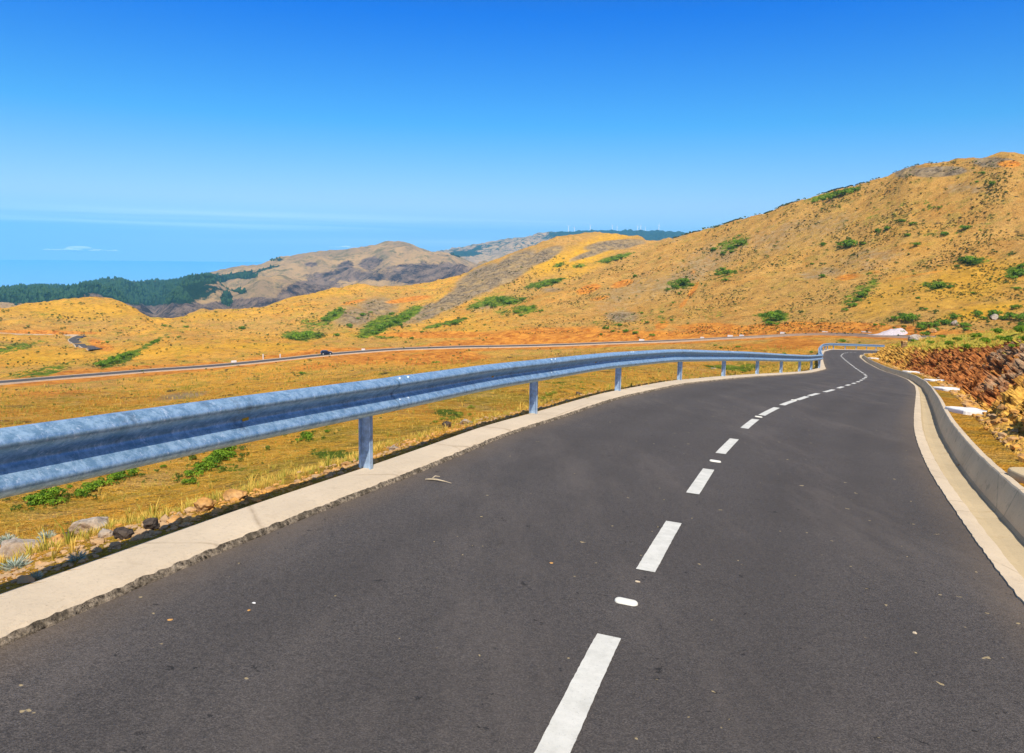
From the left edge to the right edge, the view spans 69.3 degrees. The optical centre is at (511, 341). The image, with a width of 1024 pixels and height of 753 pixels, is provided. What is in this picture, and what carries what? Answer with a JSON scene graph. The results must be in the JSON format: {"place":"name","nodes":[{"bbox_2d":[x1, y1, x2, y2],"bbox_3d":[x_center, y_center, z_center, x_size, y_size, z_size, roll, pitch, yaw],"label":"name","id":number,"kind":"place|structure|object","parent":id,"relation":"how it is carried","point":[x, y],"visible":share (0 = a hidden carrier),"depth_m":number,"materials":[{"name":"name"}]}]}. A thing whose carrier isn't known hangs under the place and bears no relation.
{"place":"outdoors","nodes":[
{"label":"outdoors","id":0,"kind":"place"},
{"bbox_2d":[43,246,117,252],"bbox_3d":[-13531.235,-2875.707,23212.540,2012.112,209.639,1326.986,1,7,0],"label":"cloud","id":1,"kind":"structure","parent":0,"point":[79,249],"depth_m":22973.88,"materials":[{"name":"white"}]},
{"bbox_2d":[69,336,102,349],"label":"road","id":2,"kind":"structure","parent":0,"point":[76,341],"depth_m":413.01,"materials":[{"name":"grey asphalt"}]},
{"bbox_2d":[0,260,264,286],"bbox_3d":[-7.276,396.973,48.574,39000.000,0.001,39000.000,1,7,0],"label":"sea","id":3,"kind":"structure","parent":0,"point":[52,272],"depth_m":11126.46,"materials":[{"name":"blue liquid"}]},
{"bbox_2d":[0,333,935,382],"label":"road","id":4,"kind":"structure","parent":0,"point":[94,374],"depth_m":266.42,"materials":[{"name":"grey asphalt"}]},
{"bbox_2d":[320,350,331,354],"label":"car","id":5,"kind":"object","parent":4,"relation":"on","point":[322,352],"visible":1,"depth_m":279.67,"materials":[{"name":"black paint"}]},
{"bbox_2d":[0,333,909,380],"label":"kerb","id":6,"kind":"structure","parent":4,"relation":"on","point":[405,347],"depth_m":268.92,"materials":[{"name":"concrete"}]},
{"bbox_2d":[0,333,928,384],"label":"kerb","id":7,"kind":"structure","parent":4,"relation":"on","point":[858,335],"depth_m":255.48,"materials":[{"name":"concrete"}]},
{"bbox_2d":[868,328,907,334],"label":"gravel heap","id":8,"kind":"object","parent":4,"relation":"on","point":[896,331],"visible":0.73,"depth_m":216.56,"materials":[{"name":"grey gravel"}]},
{"bbox_2d":[0,350,1023,752],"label":"road","id":9,"kind":"structure","parent":0,"point":[808,564],"depth_m":3.69,"materials":[{"name":"grey asphalt"}]},
{"bbox_2d":[425,476,449,482],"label":"twig","id":10,"kind":"object","parent":9,"relation":"on","point":[432,478],"visible":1,"depth_m":6.28,"materials":[{"name":"brown wood"}]},
{"bbox_2d":[0,349,878,647],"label":"kerb","id":11,"kind":"structure","parent":9,"relation":"on","point":[44,603],"depth_m":4.46,"materials":[{"name":"concrete"}]},
{"bbox_2d":[614,597,637,605],"bbox_3d":[0.601,1.368,3.894,0.124,0.013,0.064,6,6,20],"label":"road stud","id":12,"kind":"object","parent":9,"relation":"on","point":[625,601],"visible":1,"depth_m":3.88,"materials":[{"name":"white plastic"}]},
{"bbox_2d":[860,353,1023,602],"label":"gutter","id":13,"kind":"object","parent":9,"relation":"on","point":[983,493],"visible":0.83,"depth_m":7.54,"materials":[{"name":"concrete"}]},
{"bbox_2d":[0,152,1023,596],"bbox_3d":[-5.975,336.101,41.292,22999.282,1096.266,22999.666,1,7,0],"label":"ground","id":14,"kind":"structure","parent":0,"point":[376,274],"depth_m":323.51,"materials":[{"name":"yellow plant"}]},
{"bbox_2d":[0,534,16,544],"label":"silver plant","id":15,"kind":"object","parent":14,"relation":"on","point":[6,537],"visible":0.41,"depth_m":9.48,"materials":[{"name":"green plant"}]},
{"bbox_2d":[0,538,43,559],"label":"boulder","id":16,"kind":"object","parent":14,"relation":"on","point":[9,544],"visible":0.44,"depth_m":7.46,"materials":[{"name":"beige stone"}]},
{"bbox_2d":[23,493,52,505],"bbox_3d":[-8.204,2.715,12.766,0.454,0.208,0.391,2,7,7],"label":"bush","id":17,"kind":"object","parent":14,"relation":"on","point":[36,499],"visible":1,"depth_m":12.67,"materials":[{"name":"green plant"}]},
{"bbox_2d":[3,333,75,336],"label":"kerb","id":18,"kind":"structure","parent":14,"relation":"on","point":[71,335],"depth_m":450.89,"materials":[{"name":"concrete"}]},
{"bbox_2d":[36,528,56,539],"bbox_3d":[-5.899,2.450,9.394,0.247,0.130,0.253,6,9,36],"label":"silver plant","id":19,"kind":"object","parent":14,"relation":"on","point":[46,535],"visible":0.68,"depth_m":9.39,"materials":[{"name":"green plant"}]},
{"bbox_2d":[34,486,67,503],"bbox_3d":[-8.163,2.703,13.041,0.402,0.232,0.574,3,7,17],"label":"bush","id":20,"kind":"object","parent":14,"relation":"on","point":[54,491],"visible":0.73,"depth_m":13.10,"materials":[{"name":"green plant"}]},
{"bbox_2d":[44,497,66,505],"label":"bush","id":21,"kind":"object","parent":14,"relation":"on","point":[53,500],"visible":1,"depth_m":12.72,"materials":[{"name":"green plant"}]},
{"bbox_2d":[49,533,64,544],"bbox_3d":[-4.781,2.095,7.782,0.166,0.136,0.174,-2,7,-21],"label":"boulder","id":22,"kind":"object","parent":14,"relation":"on","point":[56,537],"visible":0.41,"depth_m":7.74,"materials":[{"name":"stone"}]},
{"bbox_2d":[74,488,92,497],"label":"bush","id":23,"kind":"object","parent":14,"relation":"on","point":[77,493],"visible":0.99,"depth_m":13.40,"materials":[{"name":"green plant"}]},
{"bbox_2d":[68,517,108,536],"bbox_3d":[-4.601,2.042,8.090,0.364,0.250,0.297,1,7,0],"label":"boulder","id":24,"kind":"object","parent":14,"relation":"on","point":[94,522],"visible":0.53,"depth_m":7.97,"materials":[{"name":"beige stone"}]},
{"bbox_2d":[80,482,101,489],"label":"bush","id":25,"kind":"object","parent":14,"relation":"on","point":[92,486],"visible":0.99,"depth_m":13.80,"materials":[{"name":"green plant"}]},
{"bbox_2d":[94,361,107,365],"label":"bush","id":26,"kind":"object","parent":14,"relation":"on","point":[100,363],"visible":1,"depth_m":253.15,"materials":[{"name":"green plant"}]},
{"bbox_2d":[91,476,114,484],"bbox_3d":[-7.924,2.729,14.348,0.417,0.138,0.400,2,7,5],"label":"bush","id":27,"kind":"object","parent":14,"relation":"on","point":[108,481],"visible":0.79,"depth_m":14.34,"materials":[{"name":"green plant"}]},
{"bbox_2d":[100,358,115,362],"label":"bush","id":28,"kind":"object","parent":14,"relation":"on","point":[108,360],"visible":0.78,"depth_m":259.26,"materials":[{"name":"green plant"}]},
{"bbox_2d":[108,356,120,359],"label":"bush","id":29,"kind":"object","parent":14,"relation":"on","point":[115,357],"visible":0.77,"depth_m":267.16,"materials":[{"name":"green plant"}]},
{"bbox_2d":[106,472,125,480],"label":"bush","id":30,"kind":"object","parent":14,"relation":"on","point":[114,476],"visible":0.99,"depth_m":14.90,"materials":[{"name":"green plant"}]},
{"bbox_2d":[115,468,138,476],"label":"bush","id":31,"kind":"object","parent":14,"relation":"on","point":[131,472],"visible":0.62,"depth_m":15.17,"materials":[{"name":"green plant"}]},
{"bbox_2d":[182,477,196,483],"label":"bush","id":32,"kind":"object","parent":14,"relation":"on","point":[191,480],"visible":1,"depth_m":14.16,"materials":[{"name":"green plant"}]},
{"bbox_2d":[183,467,203,476],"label":"bush","id":33,"kind":"object","parent":14,"relation":"on","point":[191,472],"visible":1,"depth_m":15.12,"materials":[{"name":"green plant"}]},
{"bbox_2d":[191,461,214,471],"bbox_3d":[-6.747,2.722,16.132,0.469,0.215,0.404,1,7,-4],"label":"bush","id":34,"kind":"object","parent":14,"relation":"on","point":[202,464],"visible":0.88,"depth_m":16.04,"materials":[{"name":"green plant"}]},
{"bbox_2d":[202,456,221,467],"bbox_3d":[-6.802,2.729,16.750,0.427,0.247,0.610,-2,7,-20],"label":"bush","id":35,"kind":"object","parent":14,"relation":"on","point":[208,458],"visible":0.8,"depth_m":16.66,"materials":[{"name":"green plant"}]},
{"bbox_2d":[208,448,229,460],"bbox_3d":[-6.931,2.695,17.598,0.543,0.245,0.571,0,7,-9],"label":"bush","id":36,"kind":"object","parent":14,"relation":"on","point":[222,454],"visible":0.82,"depth_m":17.50,"materials":[{"name":"green plant"}]},
{"bbox_2d":[0,253,453,306],"bbox_3d":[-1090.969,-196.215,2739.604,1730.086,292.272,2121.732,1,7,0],"label":"forest","id":37,"kind":"object","parent":14,"relation":"on","point":[41,290],"visible":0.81,"depth_m":1999.48,"materials":[{"name":"green plant"}]},
{"bbox_2d":[219,445,236,450],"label":"bush","id":38,"kind":"object","parent":14,"relation":"on","point":[231,448],"visible":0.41,"depth_m":18.26,"materials":[{"name":"green plant"}]},
{"bbox_2d":[226,450,236,457],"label":"bush","id":39,"kind":"object","parent":14,"relation":"on","point":[232,453],"visible":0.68,"depth_m":17.86,"materials":[{"name":"green plant"}]},
{"bbox_2d":[292,332,312,337],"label":"bush","id":40,"kind":"object","parent":14,"relation":"on","point":[302,335],"visible":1,"depth_m":348.48,"materials":[{"name":"green plant"}]},
{"bbox_2d":[300,431,313,439],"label":"bush","id":41,"kind":"object","parent":14,"relation":"on","point":[306,435],"visible":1,"depth_m":20.53,"materials":[{"name":"green plant"}]},
{"bbox_2d":[375,325,386,329],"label":"bush","id":42,"kind":"object","parent":14,"relation":"on","point":[382,327],"visible":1,"depth_m":439.17,"materials":[{"name":"green plant"}]},
{"bbox_2d":[381,321,393,325],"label":"bush","id":43,"kind":"object","parent":14,"relation":"on","point":[390,323],"visible":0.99,"depth_m":455.29,"materials":[{"name":"green plant"}]},
{"bbox_2d":[391,318,402,322],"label":"bush","id":44,"kind":"object","parent":14,"relation":"on","point":[396,320],"visible":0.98,"depth_m":471.89,"materials":[{"name":"green plant"}]},
{"bbox_2d":[0,366,815,588],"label":"gravel","id":45,"kind":"structure","parent":14,"relation":"on","point":[141,533],"depth_m":5.00,"materials":[{"name":"beige gravel"}]},
{"bbox_2d":[0,553,33,571],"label":"silver plant","id":46,"kind":"object","parent":45,"relation":"on","point":[21,563],"visible":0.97,"depth_m":4.14,"materials":[{"name":"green plant"}]},
{"bbox_2d":[30,570,42,579],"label":"silver plant","id":47,"kind":"object","parent":45,"relation":"on","point":[39,576],"visible":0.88,"depth_m":3.59,"materials":[{"name":"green plant"}]},
{"bbox_2d":[65,550,88,562],"bbox_3d":[-2.285,1.127,3.888,0.124,0.058,0.120,-4,9,-37],"label":"silver plant","id":48,"kind":"object","parent":45,"relation":"on","point":[71,557],"visible":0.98,"depth_m":3.88,"materials":[{"name":"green plant"}]},
{"bbox_2d":[98,528,112,537],"bbox_3d":[-2.442,1.169,4.466,0.081,0.074,0.079,5,8,28],"label":"boulder","id":49,"kind":"object","parent":45,"relation":"on","point":[104,533],"visible":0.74,"depth_m":4.44,"materials":[{"name":"beige stone"}]},
{"bbox_2d":[112,526,134,539],"bbox_3d":[-2.286,1.138,4.344,0.121,0.089,0.087,1,7,0],"label":"boulder","id":50,"kind":"object","parent":45,"relation":"on","point":[122,532],"visible":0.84,"depth_m":4.33,"materials":[{"name":"grey stone"}]},
{"bbox_2d":[143,517,159,529],"bbox_3d":[-2.205,1.123,4.513,0.080,0.087,0.089,3,7,17],"label":"boulder","id":51,"kind":"object","parent":45,"relation":"on","point":[151,523],"visible":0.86,"depth_m":4.50,"materials":[{"name":"grey stone"}]},
{"bbox_2d":[166,515,182,522],"bbox_3d":[-2.127,1.133,4.660,0.106,0.071,0.088,4,8,23],"label":"boulder","id":52,"kind":"object","parent":45,"relation":"on","point":[172,519],"visible":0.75,"depth_m":4.64,"materials":[{"name":"stone"}]},
{"bbox_2d":[193,497,215,511],"bbox_3d":[-2.080,1.111,5.017,0.110,0.110,0.127,5,8,27],"label":"boulder","id":53,"kind":"object","parent":45,"relation":"on","point":[203,504],"visible":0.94,"depth_m":4.99,"materials":[{"name":"stone"}]},
{"bbox_2d":[223,488,247,500],"bbox_3d":[-2.013,1.121,5.387,0.187,0.105,0.142,1,7,0],"label":"boulder","id":54,"kind":"object","parent":45,"relation":"on","point":[229,494],"visible":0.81,"depth_m":5.34,"materials":[{"name":"stone"}]},
{"bbox_2d":[389,445,397,450],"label":"boulder","id":55,"kind":"object","parent":45,"relation":"on","point":[393,447],"visible":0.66,"depth_m":7.70,"materials":[{"name":"beige stone"}]},
{"bbox_2d":[442,421,451,427],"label":"boulder","id":56,"kind":"object","parent":45,"relation":"on","point":[447,423],"visible":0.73,"depth_m":10.23,"materials":[{"name":"grey stone"}]},
{"bbox_2d":[460,419,472,424],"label":"boulder","id":57,"kind":"object","parent":45,"relation":"on","point":[464,422],"visible":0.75,"depth_m":10.22,"materials":[{"name":"beige stone"}]},
{"bbox_2d":[0,343,884,498],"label":"guardrail","id":58,"kind":"object","parent":14,"relation":"on","point":[39,456],"visible":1,"depth_m":4.79,"materials":[{"name":"metal"}]},
{"bbox_2d":[0,160,1023,510],"bbox_3d":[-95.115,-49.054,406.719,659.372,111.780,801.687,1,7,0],"label":"scrub","id":59,"kind":"object","parent":14,"relation":"on","point":[178,476],"visible":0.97,"depth_m":328.02,"materials":[{"name":"green plant"}]},
{"bbox_2d":[674,278,689,284],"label":"bush","id":60,"kind":"object","parent":14,"relation":"on","point":[682,280],"visible":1,"depth_m":401.60,"materials":[{"name":"green plant"}]},
{"bbox_2d":[721,269,731,274],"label":"bush","id":61,"kind":"object","parent":14,"relation":"on","point":[729,271],"visible":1,"depth_m":389.22,"materials":[{"name":"green plant"}]},
{"bbox_2d":[733,239,746,244],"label":"bush","id":62,"kind":"object","parent":14,"relation":"on","point":[740,241],"visible":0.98,"depth_m":449.09,"materials":[{"name":"green plant"}]},
{"bbox_2d":[764,312,781,319],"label":"bush","id":63,"kind":"object","parent":14,"relation":"on","point":[773,315],"visible":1,"depth_m":272.27,"materials":[{"name":"green plant"}]},
{"bbox_2d":[832,190,845,195],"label":"bush","id":64,"kind":"object","parent":14,"relation":"on","point":[838,192],"visible":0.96,"depth_m":441.75,"materials":[{"name":"green plant"}]},
{"bbox_2d":[841,189,853,193],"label":"bush","id":65,"kind":"object","parent":14,"relation":"on","point":[848,191],"visible":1,"depth_m":436.54,"materials":[{"name":"green plant"}]},
{"bbox_2d":[839,239,857,246],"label":"bush","id":66,"kind":"object","parent":14,"relation":"on","point":[848,242],"visible":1,"depth_m":353.44,"materials":[{"name":"green plant"}]},
{"bbox_2d":[846,302,857,306],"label":"bush","id":67,"kind":"object","parent":14,"relation":"on","point":[852,304],"visible":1,"depth_m":261.33,"materials":[{"name":"green plant"}]},
{"bbox_2d":[857,292,867,296],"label":"bush","id":68,"kind":"object","parent":14,"relation":"on","point":[864,294],"visible":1,"depth_m":272.74,"materials":[{"name":"green plant"}]},
{"bbox_2d":[899,313,921,321],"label":"bush","id":69,"kind":"object","parent":14,"relation":"on","point":[909,317],"visible":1,"depth_m":227.91,"materials":[{"name":"green plant"}]},
{"bbox_2d":[917,325,927,329],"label":"bush","id":70,"kind":"object","parent":14,"relation":"on","point":[922,327],"visible":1,"depth_m":217.00,"materials":[{"name":"green plant"}]},
{"bbox_2d":[919,331,930,335],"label":"bush","id":71,"kind":"object","parent":14,"relation":"on","point":[926,333],"visible":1,"depth_m":209.21,"materials":[{"name":"green plant"}]},
{"bbox_2d":[926,322,939,326],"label":"bush","id":72,"kind":"object","parent":14,"relation":"on","point":[932,324],"visible":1,"depth_m":218.47,"materials":[{"name":"green plant"}]},
{"bbox_2d":[932,281,945,286],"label":"bush","id":73,"kind":"object","parent":14,"relation":"on","point":[939,284],"visible":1,"depth_m":261.14,"materials":[{"name":"green plant"}]},
{"bbox_2d":[937,319,950,323],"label":"bush","id":74,"kind":"object","parent":14,"relation":"on","point":[946,321],"visible":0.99,"depth_m":218.40,"materials":[{"name":"green plant"}]},
{"bbox_2d":[950,320,958,325],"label":"boulder","id":75,"kind":"object","parent":14,"relation":"on","point":[954,322],"visible":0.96,"depth_m":215.86,"materials":[{"name":"grey stone"}]},
{"bbox_2d":[949,314,960,318],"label":"bush","id":76,"kind":"object","parent":14,"relation":"on","point":[953,316],"visible":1,"depth_m":220.68,"materials":[{"name":"green plant"}]},
{"bbox_2d":[960,225,970,228],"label":"bush","id":77,"kind":"object","parent":14,"relation":"on","point":[967,226],"visible":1,"depth_m":310.92,"materials":[{"name":"green plant"}]},
{"bbox_2d":[959,256,979,262],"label":"bush","id":78,"kind":"object","parent":14,"relation":"on","point":[970,259],"visible":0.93,"depth_m":285.48,"materials":[{"name":"green plant"}]},
{"bbox_2d":[971,310,982,315],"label":"bush","id":79,"kind":"object","parent":14,"relation":"on","point":[978,313],"visible":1,"depth_m":220.55,"materials":[{"name":"green plant"}]},
{"bbox_2d":[972,260,983,263],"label":"bush","id":80,"kind":"object","parent":14,"relation":"on","point":[976,261],"visible":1,"depth_m":282.96,"materials":[{"name":"green plant"}]},
{"bbox_2d":[990,313,998,319],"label":"boulder","id":81,"kind":"object","parent":14,"relation":"on","point":[994,316],"visible":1,"depth_m":216.64,"materials":[{"name":"grey stone"}]},
{"bbox_2d":[988,310,1003,314],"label":"bush","id":82,"kind":"object","parent":14,"relation":"on","point":[991,312],"visible":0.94,"depth_m":218.72,"materials":[{"name":"green plant"}]},
{"bbox_2d":[1005,275,1017,278],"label":"bush","id":83,"kind":"object","parent":14,"relation":"on","point":[1011,277],"visible":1,"depth_m":255.66,"materials":[{"name":"green plant"}]},
{"bbox_2d":[1003,312,1023,318],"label":"bush","id":84,"kind":"object","parent":14,"relation":"on","point":[1013,315],"visible":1,"depth_m":213.79,"materials":[{"name":"green plant"}]},
{"bbox_2d":[1007,268,1023,275],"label":"bush","id":85,"kind":"object","parent":14,"relation":"on","point":[1018,271],"visible":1,"depth_m":256.20,"materials":[{"name":"green plant"}]},
{"bbox_2d":[1010,304,1022,308],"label":"bush","id":86,"kind":"object","parent":14,"relation":"on","point":[1014,306],"visible":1,"depth_m":223.17,"materials":[{"name":"green plant"}]},
{"bbox_2d":[0,0,1023,261],"label":"sky","id":87,"kind":"structure","parent":0,"point":[143,130],"materials":[{"name":"blue"}]},
{"bbox_2d":[868,330,1023,455],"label":"embankment","id":88,"kind":"structure","parent":0,"point":[967,377],"depth_m":23.16,"materials":[{"name":"brown stone"}]},
{"bbox_2d":[901,341,907,347],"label":"boulder","id":89,"kind":"object","parent":88,"relation":"on","point":[904,344],"visible":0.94,"depth_m":58.90,"materials":[{"name":"stone"}]},
{"bbox_2d":[908,334,921,341],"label":"boulder","id":90,"kind":"object","parent":88,"relation":"on","point":[914,336],"visible":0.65,"depth_m":70.63,"materials":[{"name":"grey stone"}]},
{"bbox_2d":[924,379,943,380],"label":"concrete slab","id":91,"kind":"structure","parent":88,"relation":"on","point":[933,379],"depth_m":30.28,"materials":[{"name":"grey concrete"}]},
{"bbox_2d":[868,347,1023,462],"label":"loose stones","id":92,"kind":"object","parent":88,"relation":"on","point":[993,417],"visible":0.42,"depth_m":11.25,"materials":[{"name":"brown stone"}]},
{"bbox_2d":[933,386,959,390],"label":"concrete slab","id":93,"kind":"structure","parent":88,"relation":"on","point":[945,388],"depth_m":21.10,"materials":[{"name":"grey concrete"}]},
{"bbox_2d":[944,341,954,345],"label":"bush","id":94,"kind":"object","parent":88,"relation":"on","point":[948,343],"visible":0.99,"depth_m":44.11,"materials":[{"name":"green plant"}]},
{"bbox_2d":[960,343,970,347],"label":"bush","id":95,"kind":"object","parent":88,"relation":"on","point":[967,345],"visible":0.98,"depth_m":35.90,"materials":[{"name":"green plant"}]},
{"bbox_2d":[945,406,986,414],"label":"concrete slab","id":96,"kind":"structure","parent":88,"relation":"on","point":[964,410],"depth_m":13.21,"materials":[{"name":"white concrete"}]},
{"bbox_2d":[970,333,982,337],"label":"bush","id":97,"kind":"object","parent":88,"relation":"on","point":[974,335],"visible":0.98,"depth_m":43.45,"materials":[{"name":"green plant"}]},
{"bbox_2d":[979,337,995,342],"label":"bush","id":98,"kind":"object","parent":88,"relation":"on","point":[985,339],"visible":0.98,"depth_m":35.80,"materials":[{"name":"green plant"}]},
{"bbox_2d":[989,328,1004,332],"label":"bush","id":99,"kind":"object","parent":88,"relation":"on","point":[997,330],"visible":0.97,"depth_m":42.20,"materials":[{"name":"green plant"}]},
{"bbox_2d":[995,335,1012,341],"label":"bush","id":100,"kind":"object","parent":88,"relation":"on","point":[1008,338],"visible":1,"depth_m":24.99,"materials":[{"name":"green plant"}]},
{"bbox_2d":[1007,467,1023,483],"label":"stone slab","id":101,"kind":"structure","parent":88,"relation":"on","point":[1016,474],"depth_m":7.08,"materials":[{"name":"concrete"}]},
{"bbox_2d":[1012,325,1023,332],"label":"bush","id":102,"kind":"object","parent":88,"relation":"on","point":[1019,328],"visible":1,"depth_m":35.55,"materials":[{"name":"green plant"}]}
]}

